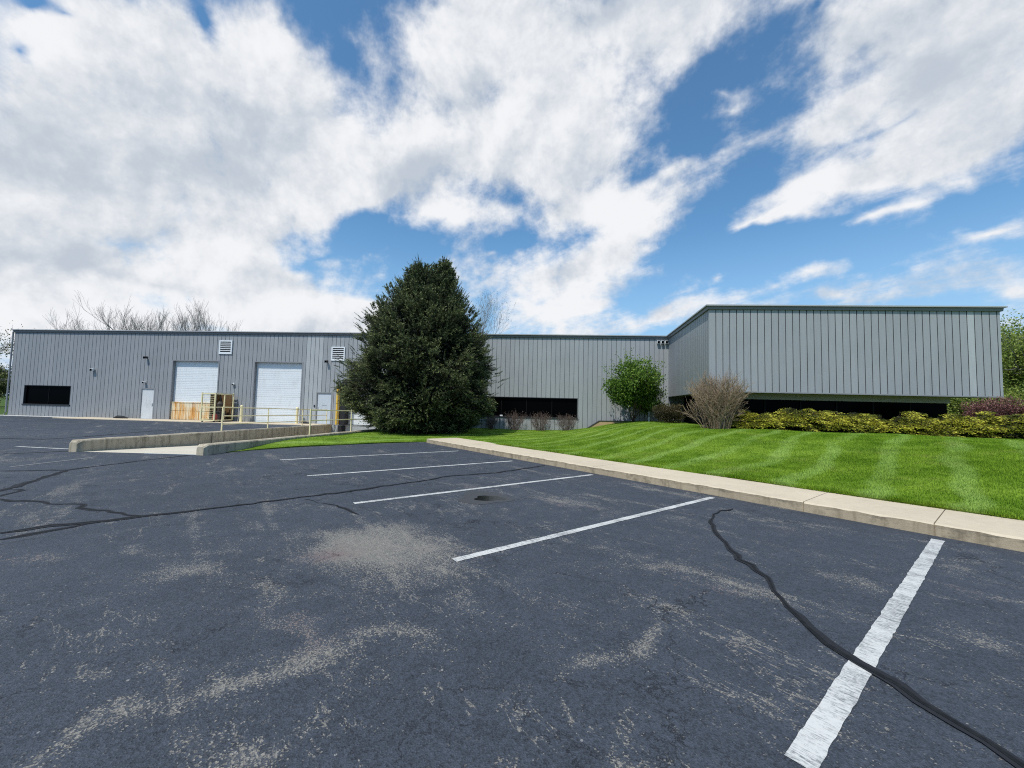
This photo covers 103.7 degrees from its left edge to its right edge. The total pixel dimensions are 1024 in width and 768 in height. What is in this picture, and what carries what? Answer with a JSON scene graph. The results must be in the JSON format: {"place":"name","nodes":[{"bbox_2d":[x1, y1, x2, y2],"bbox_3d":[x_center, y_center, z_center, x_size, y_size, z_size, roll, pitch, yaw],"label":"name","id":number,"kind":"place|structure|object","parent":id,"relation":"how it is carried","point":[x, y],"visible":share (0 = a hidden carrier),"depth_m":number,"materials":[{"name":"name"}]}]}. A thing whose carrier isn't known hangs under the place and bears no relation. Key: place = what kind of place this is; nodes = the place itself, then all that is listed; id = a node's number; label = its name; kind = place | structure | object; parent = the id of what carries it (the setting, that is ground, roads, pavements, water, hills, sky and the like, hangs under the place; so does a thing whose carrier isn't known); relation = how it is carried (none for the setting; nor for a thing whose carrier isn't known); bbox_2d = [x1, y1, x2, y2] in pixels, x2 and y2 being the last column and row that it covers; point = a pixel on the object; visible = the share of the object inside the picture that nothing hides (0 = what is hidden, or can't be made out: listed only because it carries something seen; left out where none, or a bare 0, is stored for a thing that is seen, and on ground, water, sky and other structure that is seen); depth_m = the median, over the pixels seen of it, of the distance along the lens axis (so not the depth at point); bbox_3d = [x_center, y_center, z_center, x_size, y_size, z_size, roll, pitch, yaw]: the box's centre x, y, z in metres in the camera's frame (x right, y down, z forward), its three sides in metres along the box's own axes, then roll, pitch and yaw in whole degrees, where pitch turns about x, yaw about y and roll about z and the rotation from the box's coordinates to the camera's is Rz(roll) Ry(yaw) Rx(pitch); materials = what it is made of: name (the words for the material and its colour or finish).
{"place":"outdoors","nodes":[
{"label":"outdoors","id":0,"kind":"place"},
{"bbox_2d":[83,445,197,454],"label":"ramp","id":1,"kind":"structure","parent":0,"point":[192,449],"depth_m":11.94,"materials":[{"name":"concrete"}]},
{"bbox_2d":[0,395,369,425],"bbox_3d":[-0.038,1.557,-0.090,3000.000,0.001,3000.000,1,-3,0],"label":"ground","id":2,"kind":"structure","parent":0,"point":[2,406],"depth_m":49.45,"materials":[{"name":"green"}]},
{"bbox_2d":[0,362,11,402],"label":"leafy tree","id":3,"kind":"object","parent":2,"relation":"on","point":[3,387],"visible":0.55,"depth_m":51.20,"materials":[{"name":"green plant"}]},
{"bbox_2d":[0,320,35,385],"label":"leafy tree","id":4,"kind":"object","parent":2,"relation":"on","point":[4,348],"visible":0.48,"depth_m":46.88,"materials":[{"name":"green plant"}]},
{"bbox_2d":[0,415,60,416],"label":"gravel strip","id":5,"kind":"object","parent":2,"relation":"on","point":[32,416],"depth_m":29.02,"materials":[{"name":"grey gravel"}]},
{"bbox_2d":[45,305,102,329],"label":"bare tree","id":6,"kind":"object","parent":2,"relation":"on","point":[79,324],"visible":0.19,"depth_m":62.17,"materials":[{"name":"brown plant"}]},
{"bbox_2d":[88,307,143,329],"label":"bare tree","id":7,"kind":"object","parent":2,"relation":"on","point":[116,323],"visible":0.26,"depth_m":62.97,"materials":[{"name":"brown plant"}]},
{"bbox_2d":[75,292,162,329],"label":"bare tree","id":8,"kind":"object","parent":2,"relation":"on","point":[103,319],"visible":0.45,"depth_m":58.48,"materials":[{"name":"brown plant"}]},
{"bbox_2d":[129,309,172,329],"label":"bare tree","id":9,"kind":"object","parent":2,"relation":"on","point":[153,317],"visible":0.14,"depth_m":65.52,"materials":[{"name":"grey plant"}]},
{"bbox_2d":[128,312,210,330],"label":"bare tree","id":10,"kind":"object","parent":2,"relation":"on","point":[174,326],"visible":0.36,"depth_m":64.82,"materials":[{"name":"grey plant"}]},
{"bbox_2d":[164,298,241,330],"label":"bare tree","id":11,"kind":"object","parent":2,"relation":"on","point":[197,316],"visible":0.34,"depth_m":59.40,"materials":[{"name":"grey plant"}]},
{"bbox_2d":[182,306,227,330],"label":"bare tree","id":12,"kind":"object","parent":2,"relation":"on","point":[205,327],"visible":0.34,"depth_m":58.99,"materials":[{"name":"grey plant"}]},
{"bbox_2d":[470,290,515,333],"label":"bare tree","id":13,"kind":"object","parent":2,"relation":"on","point":[486,315],"visible":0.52,"depth_m":46.63,"materials":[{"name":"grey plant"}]},
{"bbox_2d":[3,304,1007,432],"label":"industrial building","id":14,"kind":"structure","parent":2,"relation":"on","point":[887,362],"depth_m":26.61,"materials":[{"name":"paint"}]},
{"bbox_2d":[21,385,70,405],"bbox_3d":[-34.221,0.834,29.660,3.892,1.460,0.517,1,-3,0],"label":"window","id":15,"kind":"structure","parent":14,"relation":"in","point":[33,394],"depth_m":29.73,"materials":[{"name":"black glass"}]},
{"bbox_2d":[138,388,154,418],"bbox_3d":[-26.249,1.405,28.969,1.130,2.250,0.150,1,-3,5],"label":"door","id":16,"kind":"structure","parent":14,"relation":"in","point":[147,395],"depth_m":28.98,"materials":[{"name":"grey paint"}]},
{"bbox_2d":[168,360,219,419],"bbox_3d":[-22.688,0.448,28.839,3.650,4.320,0.262,1,-3,5],"label":"overhead door","id":17,"kind":"structure","parent":14,"relation":"in","point":[201,376],"depth_m":28.94,"materials":[{"name":"white paint"}]},
{"bbox_2d":[250,361,302,422],"bbox_3d":[-16.480,0.576,28.341,3.650,4.310,0.262,1,-3,5],"label":"overhead door","id":18,"kind":"structure","parent":14,"relation":"in","point":[272,375],"depth_m":28.44,"materials":[{"name":"white paint"}]},
{"bbox_2d":[314,392,331,423],"bbox_3d":[-13.049,1.682,27.910,1.160,2.220,0.150,1,-3,5],"label":"door","id":19,"kind":"structure","parent":14,"relation":"in","point":[323,399],"depth_m":27.93,"materials":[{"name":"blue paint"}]},
{"bbox_2d":[335,389,338,424],"bbox_3d":[-11.810,1.499,27.175,0.150,2.480,0.143,1,-3,0],"label":"guard post","id":20,"kind":"object","parent":14,"relation":"attached to","point":[336,414],"visible":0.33,"depth_m":27.12,"materials":[{"name":"yellow metal"}]},
{"bbox_2d":[348,387,372,424],"bbox_3d":[-9.827,1.334,27.721,2.900,3.050,0.162,1,-3,5],"label":"overhead door","id":21,"kind":"structure","parent":14,"relation":"in","point":[354,422],"depth_m":27.77,"materials":[{"name":"white paint"}]},
{"bbox_2d":[483,396,577,418],"bbox_3d":[0.954,1.566,26.839,6.832,1.370,0.753,1,-3,0],"label":"window","id":22,"kind":"structure","parent":14,"relation":"in","point":[554,407],"depth_m":26.86,"materials":[{"name":"black glass"}]},
{"bbox_2d":[684,396,713,424],"bbox_3d":[10.576,1.745,22.726,0.967,2.250,6.358,1,-3,0],"label":"side window","id":23,"kind":"structure","parent":14,"relation":"in","point":[687,419],"depth_m":24.23,"materials":[{"name":"black glass"}]},
{"bbox_2d":[730,399,946,419],"bbox_3d":[15.175,1.772,18.829,9.647,1.970,0.694,1,-3,0],"label":"ribbon window","id":24,"kind":"structure","parent":14,"relation":"in","point":[888,410],"depth_m":18.82,"materials":[{"name":"black glass"}]},
{"bbox_2d":[947,373,1023,416],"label":"leafy bush","id":25,"kind":"object","parent":2,"relation":"on","point":[953,405],"visible":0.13,"depth_m":27.54,"materials":[{"name":"green plant"}]},
{"bbox_2d":[974,308,1023,399],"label":"leafy tree","id":26,"kind":"object","parent":2,"relation":"on","point":[1012,346],"visible":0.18,"depth_m":28.43,"materials":[{"name":"green plant"}]},
{"bbox_2d":[55,417,324,425],"bbox_3d":[-22.013,2.563,27.585,18.480,0.085,1.900,1,-3,5],"label":"apron","id":27,"kind":"object","parent":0,"point":[137,419],"visible":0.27,"depth_m":27.22,"materials":[{"name":"concrete"}]},
{"bbox_2d":[200,392,234,421],"bbox_3d":[-20.051,1.583,27.414,1.010,1.942,1.620,1,-3,5],"label":"steel cage","id":28,"kind":"object","parent":27,"relation":"on","point":[227,400],"visible":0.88,"depth_m":27.38,"materials":[{"name":"beige paint"}]},
{"bbox_2d":[239,405,242,421],"bbox_3d":[-18.668,2.029,27.755,0.260,1.165,0.260,1,-3,0],"label":"bollard","id":29,"kind":"object","parent":27,"relation":"on","point":[241,413],"visible":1,"depth_m":27.69,"materials":[{"name":"beige paint"}]},
{"bbox_2d":[295,407,298,423],"bbox_3d":[-14.704,2.138,27.536,0.260,1.115,0.260,1,-3,0],"label":"bollard","id":30,"kind":"object","parent":27,"relation":"on","point":[297,413],"visible":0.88,"depth_m":27.47,"materials":[{"name":"beige paint"}]},
{"bbox_2d":[213,396,226,419],"bbox_3d":[-20.006,1.647,27.607,0.500,1.585,0.550,1,-3,5],"label":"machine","id":31,"kind":"object","parent":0,"point":[218,412],"visible":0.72,"depth_m":27.42,"materials":[{"name":"black metal"}]},
{"bbox_2d":[0,416,1023,767],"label":"parking lot","id":32,"kind":"structure","parent":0,"point":[298,630],"depth_m":2.84,"materials":[{"name":"grey asphalt"}]},
{"bbox_2d":[0,489,24,495],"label":"tar seam","id":33,"kind":"object","parent":32,"relation":"on","point":[13,492],"visible":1,"depth_m":6.26,"materials":[{"name":"black asphalt"}]},
{"bbox_2d":[11,470,42,470],"bbox_3d":[-9.572,1.730,8.069,1.068,0.002,0.146,2,-3,-18],"label":"tar seam","id":34,"kind":"object","parent":32,"relation":"on","point":[26,470],"visible":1,"depth_m":8.02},
{"bbox_2d":[14,446,65,448],"bbox_3d":[-13.417,1.840,11.602,2.194,0.001,0.108,1,-3,9],"label":"parking line","id":35,"kind":"object","parent":32,"relation":"on","point":[40,447],"visible":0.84,"depth_m":11.63,"materials":[{"name":"white paint"}]},
{"bbox_2d":[10,457,93,466],"bbox_3d":[-10.438,1.774,9.195,0.096,0.001,1.603,1,-3,2],"label":"parking line","id":36,"kind":"object","parent":32,"relation":"on","point":[49,462],"visible":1,"depth_m":9.06,"materials":[{"name":"paint"}]},
{"bbox_2d":[0,521,106,539],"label":"tar seam","id":37,"kind":"object","parent":32,"relation":"on","point":[32,533],"visible":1,"depth_m":4.42,"materials":[{"name":"black asphalt"}]},
{"bbox_2d":[0,499,139,515],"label":"tar seam","id":38,"kind":"object","parent":32,"relation":"on","point":[82,506],"visible":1,"depth_m":5.52,"materials":[{"name":"black asphalt"}]},
{"bbox_2d":[0,455,187,490],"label":"tar seam","id":39,"kind":"object","parent":32,"relation":"on","point":[26,482],"visible":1,"depth_m":7.47,"materials":[{"name":"black asphalt"}]},
{"bbox_2d":[0,427,209,438],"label":"tar seam","id":40,"kind":"object","parent":32,"relation":"on","point":[84,436],"visible":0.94,"depth_m":15.22,"materials":[{"name":"black asphalt"}]},
{"bbox_2d":[69,424,331,452],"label":"retaining wall","id":41,"kind":"structure","parent":32,"relation":"on","point":[145,441],"depth_m":14.76,"materials":[{"name":"concrete"}]},
{"bbox_2d":[221,407,326,430],"bbox_3d":[-12.317,1.874,22.006,0.056,1.252,10.464,2,-3,-2],"label":"handrail","id":42,"kind":"object","parent":41,"relation":"on","point":[267,422],"visible":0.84,"depth_m":20.19,"materials":[{"name":"beige metal"}]},
{"bbox_2d":[0,465,544,532],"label":"tar seam","id":43,"kind":"object","parent":32,"relation":"on","point":[50,525],"visible":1,"depth_m":5.32,"materials":[{"name":"black asphalt"}]},
{"bbox_2d":[196,429,378,455],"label":"retaining wall","id":44,"kind":"structure","parent":32,"relation":"on","point":[214,448],"depth_m":12.21,"materials":[{"name":"concrete"}]},
{"bbox_2d":[309,409,363,434],"bbox_3d":[-7.553,1.926,21.302,0.056,1.240,10.892,1,-3,5],"label":"handrail","id":45,"kind":"object","parent":44,"relation":"on","point":[351,419],"visible":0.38,"depth_m":17.52,"materials":[{"name":"beige metal"}]},
{"bbox_2d":[307,499,356,513],"bbox_3d":[-2.626,1.774,5.885,1.400,0.002,0.116,-1,-4,35],"label":"tar seam","id":46,"kind":"object","parent":32,"relation":"on","point":[349,510],"visible":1,"depth_m":5.73,"materials":[{"name":"black asphalt"}]},
{"bbox_2d":[282,451,449,459],"bbox_3d":[-3.874,2.090,11.883,5.193,0.001,0.110,4,-4,-36],"label":"parking line","id":47,"kind":"object","parent":32,"relation":"on","point":[363,455],"visible":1,"depth_m":11.63,"materials":[{"name":"white paint"}]},
{"bbox_2d":[307,461,507,475],"bbox_3d":[-2.080,2.009,9.723,5.191,0.001,0.109,4,-4,-36],"label":"parking line","id":48,"kind":"object","parent":32,"relation":"on","point":[402,468],"visible":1,"depth_m":9.27,"materials":[{"name":"white paint"}]},
{"bbox_2d":[353,474,591,503],"bbox_3d":[-0.263,1.933,7.634,5.292,0.001,0.108,4,-4,-37],"label":"parking line","id":49,"kind":"object","parent":32,"relation":"on","point":[464,489],"visible":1,"depth_m":7.13,"materials":[{"name":"white paint"}]},
{"bbox_2d":[458,491,513,503],"bbox_3d":[-0.414,1.872,6.650,0.903,0.002,0.985,1,-3,0],"label":"damp patch","id":50,"kind":"object","parent":32,"relation":"on","point":[477,497],"visible":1,"depth_m":6.61,"materials":[{"name":"grey asphalt"}]},
{"bbox_2d":[452,497,713,561],"bbox_3d":[1.483,1.852,5.497,5.187,0.001,0.110,4,-4,-38],"label":"parking line","id":51,"kind":"object","parent":32,"relation":"on","point":[476,554],"visible":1,"depth_m":4.86,"materials":[{"name":"white paint"}]},
{"bbox_2d":[784,538,944,767],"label":"parking line","id":52,"kind":"object","parent":32,"relation":"on","point":[817,734],"visible":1,"depth_m":2.29,"materials":[{"name":"white paint"}]},
{"bbox_2d":[708,508,1023,767],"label":"tar seam","id":53,"kind":"object","parent":32,"relation":"on","point":[908,692],"visible":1,"depth_m":2.30,"materials":[{"name":"black asphalt"}]},
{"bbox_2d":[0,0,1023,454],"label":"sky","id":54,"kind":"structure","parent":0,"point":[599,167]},
{"bbox_2d":[226,421,1023,520],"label":"lawn","id":55,"kind":"structure","parent":0,"point":[301,443],"depth_m":11.49,"materials":[{"name":"green plant"}]},
{"bbox_2d":[331,255,507,434],"bbox_3d":[-4.813,-2.155,22.205,9.538,9.962,8.996,1,-3,0],"label":"spruce tree","id":56,"kind":"object","parent":55,"relation":"on","point":[425,349],"visible":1,"depth_m":19.91,"materials":[{"name":"green plant"}]},
{"bbox_2d":[484,415,497,428],"bbox_3d":[-1.272,2.433,26.164,1.370,1.041,1.013,1,-3,0],"label":"twiggy shrub","id":57,"kind":"object","parent":55,"relation":"on","point":[491,422],"visible":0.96,"depth_m":26.09,"materials":[{"name":"brown plant"}]},
{"bbox_2d":[503,411,527,429],"bbox_3d":[0.197,2.286,26.014,1.711,1.403,1.715,1,-3,0],"label":"twiggy shrub","id":58,"kind":"object","parent":55,"relation":"on","point":[513,422],"visible":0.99,"depth_m":25.93,"materials":[{"name":"brown plant"}]},
{"bbox_2d":[528,411,549,430],"bbox_3d":[1.782,2.339,25.943,1.783,1.336,1.756,0,-4,20],"label":"twiggy shrub","id":59,"kind":"object","parent":55,"relation":"on","point":[542,425],"visible":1,"depth_m":25.81,"materials":[{"name":"brown plant"}]},
{"bbox_2d":[550,414,578,430],"bbox_3d":[3.411,2.414,25.831,1.891,1.135,1.828,1,-3,0],"label":"twiggy shrub","id":60,"kind":"object","parent":55,"relation":"on","point":[566,420],"visible":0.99,"depth_m":25.52,"materials":[{"name":"brown plant"}]},
{"bbox_2d":[587,421,628,427],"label":"edging wall","id":61,"kind":"structure","parent":55,"relation":"on","point":[598,423],"depth_m":25.84,"materials":[{"name":"beige concrete"}]},
{"bbox_2d":[601,348,668,421],"bbox_3d":[7.423,0.093,24.508,3.878,4.513,4.426,-1,-4,37],"label":"leafy shrub","id":62,"kind":"object","parent":55,"relation":"on","point":[634,386],"visible":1,"depth_m":23.75,"materials":[{"name":"green plant"}]},
{"bbox_2d":[650,403,689,422],"bbox_3d":[9.123,1.685,23.437,2.500,1.242,1.625,1,-3,0],"label":"dark shrub","id":63,"kind":"object","parent":55,"relation":"on","point":[666,414],"visible":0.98,"depth_m":23.11,"materials":[{"name":"green plant"}]},
{"bbox_2d":[678,368,754,428],"bbox_3d":[8.642,0.540,17.027,3.032,2.698,2.683,4,-4,-36],"label":"bare shrub","id":64,"kind":"object","parent":55,"relation":"on","point":[716,409],"visible":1,"depth_m":16.58,"materials":[{"name":"brown plant"}]},
{"bbox_2d":[726,409,792,430],"bbox_3d":[10.239,1.520,16.835,2.594,0.903,2.367,0,-3,17],"label":"golden juniper","id":65,"kind":"object","parent":55,"relation":"on","point":[754,420],"visible":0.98,"depth_m":16.31,"materials":[{"name":"plant"}]},
{"bbox_2d":[769,407,842,431],"bbox_3d":[11.795,1.476,16.526,3.012,1.038,2.400,1,-3,0],"label":"golden juniper","id":66,"kind":"object","parent":55,"relation":"on","point":[796,420],"visible":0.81,"depth_m":15.94,"materials":[{"name":"plant"}]},
{"bbox_2d":[813,410,887,432],"bbox_3d":[13.198,1.524,16.000,3.093,0.959,2.552,1,-3,0],"label":"golden juniper","id":67,"kind":"object","parent":55,"relation":"on","point":[852,422],"visible":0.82,"depth_m":15.44,"materials":[{"name":"yellow plant"}]},
{"bbox_2d":[860,411,935,433],"bbox_3d":[14.573,1.523,15.748,2.892,0.980,2.501,1,-3,0],"label":"golden juniper","id":68,"kind":"object","parent":55,"relation":"on","point":[894,426],"visible":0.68,"depth_m":15.10,"materials":[{"name":"yellow plant"}]},
{"bbox_2d":[889,412,973,437],"bbox_3d":[15.740,1.536,15.119,2.913,0.950,2.570,1,-3,0],"label":"golden juniper","id":69,"kind":"object","parent":55,"relation":"on","point":[933,426],"visible":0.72,"depth_m":14.57,"materials":[{"name":"plant"}]},
{"bbox_2d":[930,413,1019,437],"bbox_3d":[16.656,1.548,14.741,2.824,0.950,2.622,1,-3,0],"label":"golden juniper","id":70,"kind":"object","parent":55,"relation":"on","point":[971,429],"visible":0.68,"depth_m":14.10,"materials":[{"name":"green plant"}]},
{"bbox_2d":[958,395,1023,417],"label":"purple shrub","id":71,"kind":"object","parent":55,"relation":"on","point":[1000,408],"visible":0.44,"depth_m":15.48,"materials":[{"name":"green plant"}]},
{"bbox_2d":[966,411,1023,438],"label":"golden juniper","id":72,"kind":"object","parent":55,"relation":"on","point":[1016,421],"visible":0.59,"depth_m":13.91,"materials":[{"name":"yellow plant"}]},
{"bbox_2d":[427,438,1023,551],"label":"sidewalk","id":73,"kind":"structure","parent":0,"point":[1000,532],"depth_m":6.50,"materials":[{"name":"concrete"}]}
]}

